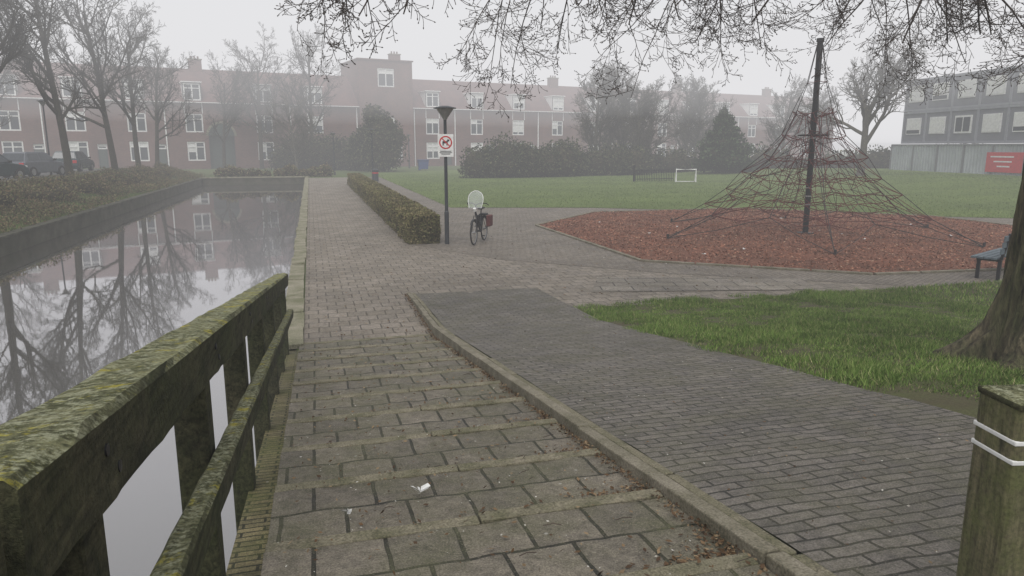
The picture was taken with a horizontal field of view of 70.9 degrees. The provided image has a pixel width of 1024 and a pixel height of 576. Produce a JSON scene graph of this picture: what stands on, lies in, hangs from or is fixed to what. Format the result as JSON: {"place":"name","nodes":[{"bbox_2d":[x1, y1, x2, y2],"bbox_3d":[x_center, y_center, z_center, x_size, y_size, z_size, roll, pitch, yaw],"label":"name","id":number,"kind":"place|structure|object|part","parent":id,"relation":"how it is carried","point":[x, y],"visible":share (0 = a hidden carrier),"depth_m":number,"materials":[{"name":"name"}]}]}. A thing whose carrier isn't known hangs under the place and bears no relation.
{"place":"outdoors","nodes":[
{"label":"outdoors","id":0,"kind":"place"},
{"bbox_2d":[0,531,7,575],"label":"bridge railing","id":1,"kind":"object","parent":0,"point":[3,569],"visible":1,"depth_m":0.82,"materials":[{"name":"brown wood"}]},
{"bbox_2d":[0,169,100,179],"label":"road","id":2,"kind":"structure","parent":0,"point":[44,174],"depth_m":46.33,"materials":[{"name":"grey asphalt"}]},
{"bbox_2d":[0,154,29,178],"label":"parked car","id":3,"kind":"object","parent":2,"relation":"on","point":[8,167],"visible":0.97,"depth_m":37.70,"materials":[{"name":"grey paint"}]},
{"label":"windows","id":4,"kind":"part","parent":3,"relation":"part of","materials":[{"name":"grey glass"}]},
{"bbox_2d":[2,152,64,177],"bbox_3d":[-28.485,-7.365,42.759,2.020,1.460,4.135,0,11,1],"label":"parked car","id":5,"kind":"object","parent":2,"relation":"on","point":[37,163],"visible":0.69,"depth_m":41.86,"materials":[{"name":"grey paint"}]},
{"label":"windows","id":6,"kind":"part","parent":5,"relation":"part of","materials":[{"name":"grey glass"}]},
{"bbox_2d":[52,151,94,172],"bbox_3d":[-31.065,-8.945,50.815,2.020,1.460,4.135,-3,12,-15],"label":"parked car","id":7,"kind":"object","parent":2,"relation":"on","point":[81,160],"visible":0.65,"depth_m":49.61,"materials":[{"name":"black paint"}]},
{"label":"windows","id":8,"kind":"part","parent":7,"relation":"part of","materials":[{"name":"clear glass"}]},
{"bbox_2d":[0,168,215,233],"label":"canal bank","id":9,"kind":"structure","parent":0,"point":[206,173],"depth_m":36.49,"materials":[{"name":"green plant"}]},
{"bbox_2d":[0,28,36,126],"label":"bare tree","id":10,"kind":"object","parent":9,"relation":"on","point":[5,73],"visible":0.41,"depth_m":59.22,"materials":[{"name":"brown plant"}]},
{"bbox_2d":[0,0,65,73],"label":"bare tree","id":11,"kind":"object","parent":9,"relation":"on","point":[16,45],"visible":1,"depth_m":32.00,"materials":[{"name":"brown plant"}]},
{"bbox_2d":[37,100,52,174],"bbox_3d":[-27.971,-8.940,43.231,0.620,4.600,0.620,-3,12,-15],"label":"street lamp","id":12,"kind":"object","parent":9,"relation":"on","point":[42,102],"visible":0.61,"depth_m":43.02,"materials":[{"name":"grey metal"}]},
{"bbox_2d":[0,0,117,177],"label":"bare tree","id":13,"kind":"object","parent":9,"relation":"on","point":[52,90],"visible":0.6,"depth_m":39.33,"materials":[{"name":"brown plant"}]},
{"bbox_2d":[1,167,122,182],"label":"road kerb","id":14,"kind":"structure","parent":9,"relation":"on","point":[4,181],"depth_m":43.14,"materials":[{"name":"concrete"}]},
{"bbox_2d":[19,0,153,170],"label":"bare tree","id":15,"kind":"object","parent":9,"relation":"on","point":[98,82],"visible":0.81,"depth_m":46.48,"materials":[{"name":"brown plant"}]},
{"bbox_2d":[0,163,175,207],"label":"bank shrubs","id":16,"kind":"object","parent":9,"relation":"on","point":[92,183],"visible":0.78,"depth_m":35.49,"materials":[{"name":"green plant"}]},
{"bbox_2d":[0,161,205,232],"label":"bank plants","id":17,"kind":"object","parent":9,"relation":"on","point":[180,174],"visible":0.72,"depth_m":32.23,"materials":[{"name":"green plant"}]},
{"bbox_2d":[77,1,166,165],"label":"bare tree","id":18,"kind":"object","parent":9,"relation":"on","point":[132,119],"visible":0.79,"depth_m":54.61,"materials":[{"name":"brown plant"}]},
{"bbox_2d":[122,27,201,163],"bbox_3d":[-30.767,-16.563,63.971,7.197,12.388,6.449,3,12,15],"label":"bare tree","id":19,"kind":"object","parent":9,"relation":"on","point":[157,118],"visible":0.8,"depth_m":63.06,"materials":[{"name":"brown plant"}]},
{"bbox_2d":[0,184,303,575],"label":"water","id":20,"kind":"structure","parent":0,"point":[78,306],"depth_m":15.63,"materials":[{"name":"grey liquid"}]},
{"bbox_2d":[372,169,378,180],"bbox_3d":[-10.717,-8.854,56.351,0.520,0.980,0.520,-3,12,-15],"label":"litter bin","id":21,"kind":"object","parent":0,"point":[375,176],"visible":0.94,"depth_m":56.17,"materials":[{"name":"grey paint"}]},
{"bbox_2d":[0,0,1023,148],"label":"sky","id":22,"kind":"structure","parent":0,"point":[197,27],"materials":[{"name":"white"}]},
{"bbox_2d":[181,149,987,562],"bbox_3d":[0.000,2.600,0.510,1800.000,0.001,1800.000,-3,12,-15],"label":"ground","id":23,"kind":"structure","parent":0,"point":[339,173],"depth_m":70.65,"materials":[{"name":"green plant"}]},
{"bbox_2d":[0,178,201,256],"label":"quay wall","id":24,"kind":"structure","parent":23,"relation":"on","point":[15,240],"depth_m":28.11,"materials":[{"name":"concrete"}]},
{"bbox_2d":[206,121,236,168],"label":"arched passage","id":25,"kind":"object","parent":23,"relation":"on","point":[215,144],"visible":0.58,"depth_m":89.40,"materials":[{"name":"paint"}]},
{"bbox_2d":[198,49,264,167],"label":"bare tree","id":26,"kind":"object","parent":23,"relation":"on","point":[232,107],"visible":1,"depth_m":81.51,"materials":[{"name":"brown plant"}]},
{"bbox_2d":[200,176,308,184],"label":"canal end wall","id":27,"kind":"structure","parent":23,"relation":"on","point":[260,180],"depth_m":61.72,"materials":[{"name":"concrete"}]},
{"bbox_2d":[214,21,297,168],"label":"bare tree","id":28,"kind":"object","parent":23,"relation":"on","point":[258,113],"visible":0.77,"depth_m":87.77,"materials":[{"name":"brown plant"}]},
{"bbox_2d":[226,350,297,575],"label":"ramp edge wall","id":29,"kind":"structure","parent":23,"relation":"on","point":[248,549],"depth_m":3.89,"materials":[{"name":"brick"}]},
{"bbox_2d":[0,273,292,575],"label":"wooden railing","id":30,"kind":"object","parent":29,"relation":"on","point":[72,459],"visible":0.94,"depth_m":1.60,"materials":[{"name":"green wood"}]},
{"bbox_2d":[213,162,334,176],"bbox_3d":[-21.139,-10.504,64.162,10.447,1.440,1.993,-4,12,-19],"label":"boundary hedge","id":31,"kind":"object","parent":23,"relation":"on","point":[325,170],"visible":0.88,"depth_m":63.86,"materials":[{"name":"green plant"}]},
{"bbox_2d":[257,89,317,169],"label":"bare tree","id":32,"kind":"object","parent":23,"relation":"on","point":[302,138],"visible":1,"depth_m":78.15,"materials":[{"name":"brown plant"}]},
{"bbox_2d":[286,177,308,350],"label":"quay wall","id":33,"kind":"structure","parent":23,"relation":"on","point":[295,300],"depth_m":14.14,"materials":[{"name":"concrete"}]},
{"bbox_2d":[264,21,343,138],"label":"bare tree","id":34,"kind":"object","parent":23,"relation":"on","point":[300,56],"visible":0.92,"depth_m":84.61,"materials":[{"name":"brown plant"}]},
{"bbox_2d":[266,128,354,169],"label":"evergreen shrub","id":35,"kind":"object","parent":23,"relation":"on","point":[322,153],"visible":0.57,"depth_m":82.98,"materials":[{"name":"green plant"}]},
{"bbox_2d":[330,133,335,174],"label":"street lamp","id":36,"kind":"object","parent":23,"relation":"on","point":[334,167],"visible":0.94,"depth_m":68.78,"materials":[{"name":"grey metal"}]},
{"bbox_2d":[339,123,370,170],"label":"evergreen tree","id":37,"kind":"object","parent":23,"relation":"on","point":[357,140],"visible":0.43,"depth_m":80.49,"materials":[{"name":"green plant"}]},
{"bbox_2d":[407,134,409,167],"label":"street lamp","id":38,"kind":"object","parent":23,"relation":"on","point":[408,135],"visible":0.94,"depth_m":90.18,"materials":[{"name":"grey metal"}]},
{"bbox_2d":[0,59,833,168],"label":"walls","id":39,"kind":"structure","parent":23,"relation":"on","point":[396,100],"depth_m":95.23,"materials":[{"name":"brick"}]},
{"bbox_2d":[17,51,771,97],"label":"chimneys","id":40,"kind":"object","parent":39,"relation":"on","point":[552,81],"visible":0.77,"depth_m":101.69,"materials":[{"name":"brick"}]},
{"bbox_2d":[0,68,811,160],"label":"window frames","id":41,"kind":"structure","parent":39,"relation":"attached to","point":[191,83],"depth_m":91.10,"materials":[{"name":"white wood"}]},
{"bbox_2d":[0,74,809,159],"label":"window glass","id":42,"kind":"object","parent":41,"relation":"in","point":[14,122],"visible":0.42,"depth_m":87.48,"materials":[{"name":"grey glass"}]},
{"bbox_2d":[67,69,804,151],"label":"blinds","id":43,"kind":"object","parent":41,"relation":"attached to","point":[74,147],"visible":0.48,"depth_m":101.97,"materials":[{"name":"white fabric"}]},
{"bbox_2d":[34,149,785,167],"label":"doors","id":44,"kind":"structure","parent":39,"relation":"attached to","point":[103,157],"depth_m":83.62,"materials":[{"name":"paint"}]},
{"bbox_2d":[0,58,833,117],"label":"roof","id":45,"kind":"structure","parent":39,"relation":"on","point":[450,94],"depth_m":103.09,"materials":[{"name":"tile"}]},
{"bbox_2d":[15,76,802,115],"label":"dormer cheeks","id":46,"kind":"object","parent":45,"relation":"attached to","point":[745,107],"visible":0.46,"depth_m":107.86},
{"bbox_2d":[1,97,832,165],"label":"gutters and downpipes","id":47,"kind":"object","parent":39,"relation":"attached to","point":[335,106],"visible":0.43,"depth_m":96.36,"materials":[{"name":"white paint"}]},
{"bbox_2d":[261,334,774,575],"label":"stepped ramp","id":48,"kind":"structure","parent":23,"relation":"on","point":[347,550],"depth_m":3.73,"materials":[{"name":"stone"}]},
{"bbox_2d":[407,292,836,575],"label":"ramp kerb","id":49,"kind":"structure","parent":23,"relation":"on","point":[774,555],"depth_m":3.65,"materials":[{"name":"concrete"}]},
{"bbox_2d":[417,288,976,575],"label":"brick ramp","id":50,"kind":"structure","parent":23,"relation":"on","point":[779,502],"depth_m":4.48,"materials":[{"name":"grey brick"}]},
{"bbox_2d":[956,385,1023,575],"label":"wooden bollard","id":51,"kind":"object","parent":50,"relation":"on","point":[992,540],"visible":1,"depth_m":2.05,"materials":[{"name":"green wood"}]},
{"bbox_2d":[304,177,1012,342],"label":"plaza pavement","id":52,"kind":"structure","parent":0,"point":[339,204],"depth_m":14.84,"materials":[{"name":"tile"}]},
{"bbox_2d":[347,172,441,243],"bbox_3d":[-6.878,-4.763,35.654,1.176,0.954,33.659,-3,12,-15],"label":"clipped hedge","id":53,"kind":"object","parent":52,"relation":"on","point":[407,220],"visible":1,"depth_m":22.48,"materials":[{"name":"green plant"}]},
{"bbox_2d":[277,225,939,571],"bbox_3d":[0.814,-0.595,13.640,9.268,1.192,22.400,-3,12,-15],"label":"pale debris","id":54,"kind":"object","parent":52,"relation":"on","point":[540,451],"visible":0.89,"depth_m":4.13,"materials":[{"name":"white paper"}]},
{"bbox_2d":[535,208,1012,274],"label":"playground kerb","id":55,"kind":"structure","parent":52,"relation":"on","point":[780,268],"depth_m":16.23,"materials":[{"name":"concrete"}]},
{"bbox_2d":[368,177,1012,285],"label":"footpath","id":56,"kind":"structure","parent":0,"point":[579,253],"depth_m":18.86,"materials":[{"name":"brick"}]},
{"bbox_2d":[433,106,455,243],"bbox_3d":[-1.799,-3.041,19.577,0.620,3.730,0.620,-3,12,-15],"label":"street lamp","id":57,"kind":"object","parent":56,"relation":"on","point":[444,112],"visible":1,"depth_m":19.53,"materials":[{"name":"grey metal"}]},
{"bbox_2d":[438,134,453,156],"bbox_3d":[-1.792,-3.848,19.404,0.420,0.600,0.109,-1,11,-5],"label":"no dogs sign","id":58,"kind":"object","parent":57,"relation":"attached to","point":[445,146],"visible":1,"depth_m":19.35,"materials":[{"name":"white metal"}]},
{"bbox_2d":[467,190,492,244],"bbox_3d":[-0.914,-1.998,20.039,0.622,1.467,1.834,2,11,12],"label":"parked bicycle","id":59,"kind":"object","parent":56,"relation":"on","point":[478,221],"visible":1,"depth_m":20.12,"materials":[{"name":"metal"}]},
{"bbox_2d":[282,213,971,575],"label":"fallen leaves","id":60,"kind":"object","parent":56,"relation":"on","point":[640,485],"depth_m":3.86,"materials":[{"name":"brown plant"}]},
{"bbox_2d":[341,218,951,513],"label":"paper litter","id":61,"kind":"object","parent":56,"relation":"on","point":[425,486],"visible":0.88,"depth_m":3.63,"materials":[{"name":"white paper"}]},
{"bbox_2d":[541,208,1011,272],"bbox_3d":[9.396,-1.863,23.144,15.748,0.001,15.899,-3,12,-15],"label":"bark playground surface","id":62,"kind":"object","parent":56,"relation":"on","point":[771,261],"visible":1,"depth_m":20.37,"materials":[{"name":"brown wood"}]},
{"bbox_2d":[541,208,1011,271],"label":"bark chips","id":63,"kind":"object","parent":62,"relation":"on","point":[609,217],"visible":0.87,"depth_m":21.34,"materials":[{"name":"brown wood"}]},
{"bbox_2d":[667,38,985,254],"bbox_3d":[9.107,-4.520,21.766,9.559,5.810,8.379,-3,12,-15],"label":"climbing net","id":64,"kind":"object","parent":62,"relation":"on","point":[810,152],"visible":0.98,"depth_m":21.50,"materials":[{"name":"brown fabric"}]},
{"bbox_2d":[971,234,1010,280],"bbox_3d":[10.200,-0.733,14.938,1.800,0.955,0.615,-9,14,-40],"label":"park bench","id":65,"kind":"object","parent":56,"relation":"on","point":[998,255],"visible":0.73,"depth_m":14.47,"materials":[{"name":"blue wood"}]},
{"bbox_2d":[369,167,1021,217],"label":"lawn","id":66,"kind":"structure","parent":0,"point":[925,184],"depth_m":43.31,"materials":[{"name":"green plant"}]},
{"bbox_2d":[353,103,409,171],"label":"evergreen tree","id":67,"kind":"object","parent":66,"relation":"on","point":[388,135],"visible":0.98,"depth_m":76.50,"materials":[{"name":"green plant"}]},
{"bbox_2d":[417,160,428,169],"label":"waste container","id":68,"kind":"object","parent":66,"relation":"on","point":[422,164],"visible":0.98,"depth_m":82.43,"materials":[{"name":"plastic"}]},
{"bbox_2d":[457,130,583,177],"bbox_3d":[1.085,-11.774,63.482,12.055,4.276,4.298,-5,12,-22],"label":"evergreen shrub","id":69,"kind":"object","parent":66,"relation":"on","point":[507,159],"visible":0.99,"depth_m":62.47,"materials":[{"name":"green plant"}]},
{"bbox_2d":[568,61,630,150],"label":"bare tree","id":70,"kind":"object","parent":66,"relation":"on","point":[585,128],"visible":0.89,"depth_m":73.68,"materials":[{"name":"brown plant"}]},
{"bbox_2d":[554,136,654,175],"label":"evergreen shrub","id":71,"kind":"object","parent":66,"relation":"on","point":[611,161],"visible":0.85,"depth_m":67.45,"materials":[{"name":"green plant"}]},
{"bbox_2d":[584,69,634,149],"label":"bare tree","id":72,"kind":"object","parent":66,"relation":"on","point":[598,83],"visible":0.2,"depth_m":80.63,"materials":[{"name":"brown plant"}]},
{"bbox_2d":[600,59,663,153],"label":"bare tree","id":73,"kind":"object","parent":66,"relation":"on","point":[634,104],"visible":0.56,"depth_m":74.55,"materials":[{"name":"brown plant"}]},
{"bbox_2d":[615,78,663,158],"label":"bare tree","id":74,"kind":"object","parent":66,"relation":"on","point":[649,116],"visible":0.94,"depth_m":70.44,"materials":[{"name":"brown plant"}]},
{"bbox_2d":[633,165,673,180],"bbox_3d":[11.113,-9.007,56.298,3.501,1.300,0.122,-3,12,-16],"label":"metal fence","id":75,"kind":"object","parent":66,"relation":"on","point":[656,178],"visible":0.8,"depth_m":56.28,"materials":[{"name":"grey metal"}]},
{"bbox_2d":[626,75,688,152],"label":"bare tree","id":76,"kind":"object","parent":66,"relation":"on","point":[677,133],"visible":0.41,"depth_m":76.95,"materials":[{"name":"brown plant"}]},
{"bbox_2d":[657,70,709,152],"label":"bare tree","id":77,"kind":"object","parent":66,"relation":"on","point":[694,89],"visible":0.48,"depth_m":88.52,"materials":[{"name":"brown plant"}]},
{"bbox_2d":[674,169,696,181],"bbox_3d":[13.315,-8.642,55.152,1.600,1.016,0.686,1,11,4],"label":"football goal","id":78,"kind":"object","parent":66,"relation":"on","point":[685,181],"visible":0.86,"depth_m":54.85,"materials":[{"name":"white paint"}]},
{"bbox_2d":[671,86,722,158],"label":"bare tree","id":79,"kind":"object","parent":66,"relation":"on","point":[693,138],"visible":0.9,"depth_m":83.11,"materials":[{"name":"brown plant"}]},
{"bbox_2d":[663,71,735,146],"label":"bare tree","id":80,"kind":"object","parent":66,"relation":"on","point":[707,101],"visible":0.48,"depth_m":87.61,"materials":[{"name":"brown plant"}]},
{"bbox_2d":[691,105,760,172],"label":"conifer tree","id":81,"kind":"object","parent":66,"relation":"on","point":[722,149],"visible":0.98,"depth_m":65.63,"materials":[{"name":"green plant"}]},
{"bbox_2d":[645,141,890,172],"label":"boundary hedge","id":82,"kind":"object","parent":66,"relation":"on","point":[678,159],"visible":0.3,"depth_m":70.59,"materials":[{"name":"green plant"}]},
{"bbox_2d":[758,74,812,153],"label":"bare tree","id":83,"kind":"object","parent":66,"relation":"on","point":[787,114],"visible":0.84,"depth_m":85.24,"materials":[{"name":"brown plant"}]},
{"bbox_2d":[793,82,838,153],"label":"bare tree","id":84,"kind":"object","parent":66,"relation":"on","point":[822,98],"visible":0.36,"depth_m":88.72,"materials":[{"name":"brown plant"}]},
{"bbox_2d":[793,19,942,175],"bbox_3d":[27.069,-14.069,55.081,11.510,11.358,6.489,19,22,59],"label":"bare tree","id":85,"kind":"object","parent":66,"relation":"on","point":[868,115],"visible":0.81,"depth_m":54.06,"materials":[{"name":"brown plant"}]},
{"bbox_2d":[889,144,1023,175],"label":"corrugated fence","id":86,"kind":"object","parent":66,"relation":"on","point":[1000,159],"visible":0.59,"depth_m":56.81,"materials":[{"name":"grey metal"}]},
{"bbox_2d":[901,65,1023,143],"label":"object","id":87,"kind":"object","parent":66,"relation":"on","point":[1009,103],"visible":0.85,"depth_m":56.72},
{"bbox_2d":[906,72,1023,134],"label":"window frames","id":88,"kind":"structure","parent":87,"relation":"attached to","point":[970,127],"depth_m":56.65,"materials":[{"name":"white paint"}]},
{"bbox_2d":[906,74,1023,132],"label":"roller shutters","id":89,"kind":"object","parent":88,"relation":"attached to","point":[991,122],"visible":0.95,"depth_m":56.12,"materials":[{"name":"grey metal"}]},
{"bbox_2d":[906,83,1023,133],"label":"windows","id":90,"kind":"structure","parent":88,"relation":"attached to","point":[966,124],"depth_m":57.46,"materials":[{"name":"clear glass"}]},
{"bbox_2d":[592,277,811,291],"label":"slab pavement","id":91,"kind":"structure","parent":0,"point":[659,284],"depth_m":14.03,"materials":[{"name":"grey concrete"}]},
{"bbox_2d":[571,278,1023,417],"bbox_3d":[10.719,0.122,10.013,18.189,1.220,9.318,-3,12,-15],"label":"grass","id":92,"kind":"structure","parent":0,"point":[801,330],"depth_m":9.06,"materials":[{"name":"green plant"}]},
{"bbox_2d":[274,0,1023,370],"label":"old park tree","id":93,"kind":"object","parent":92,"relation":"on","point":[996,334],"visible":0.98,"depth_m":10.69,"materials":[{"name":"brown plant"}]}
]}

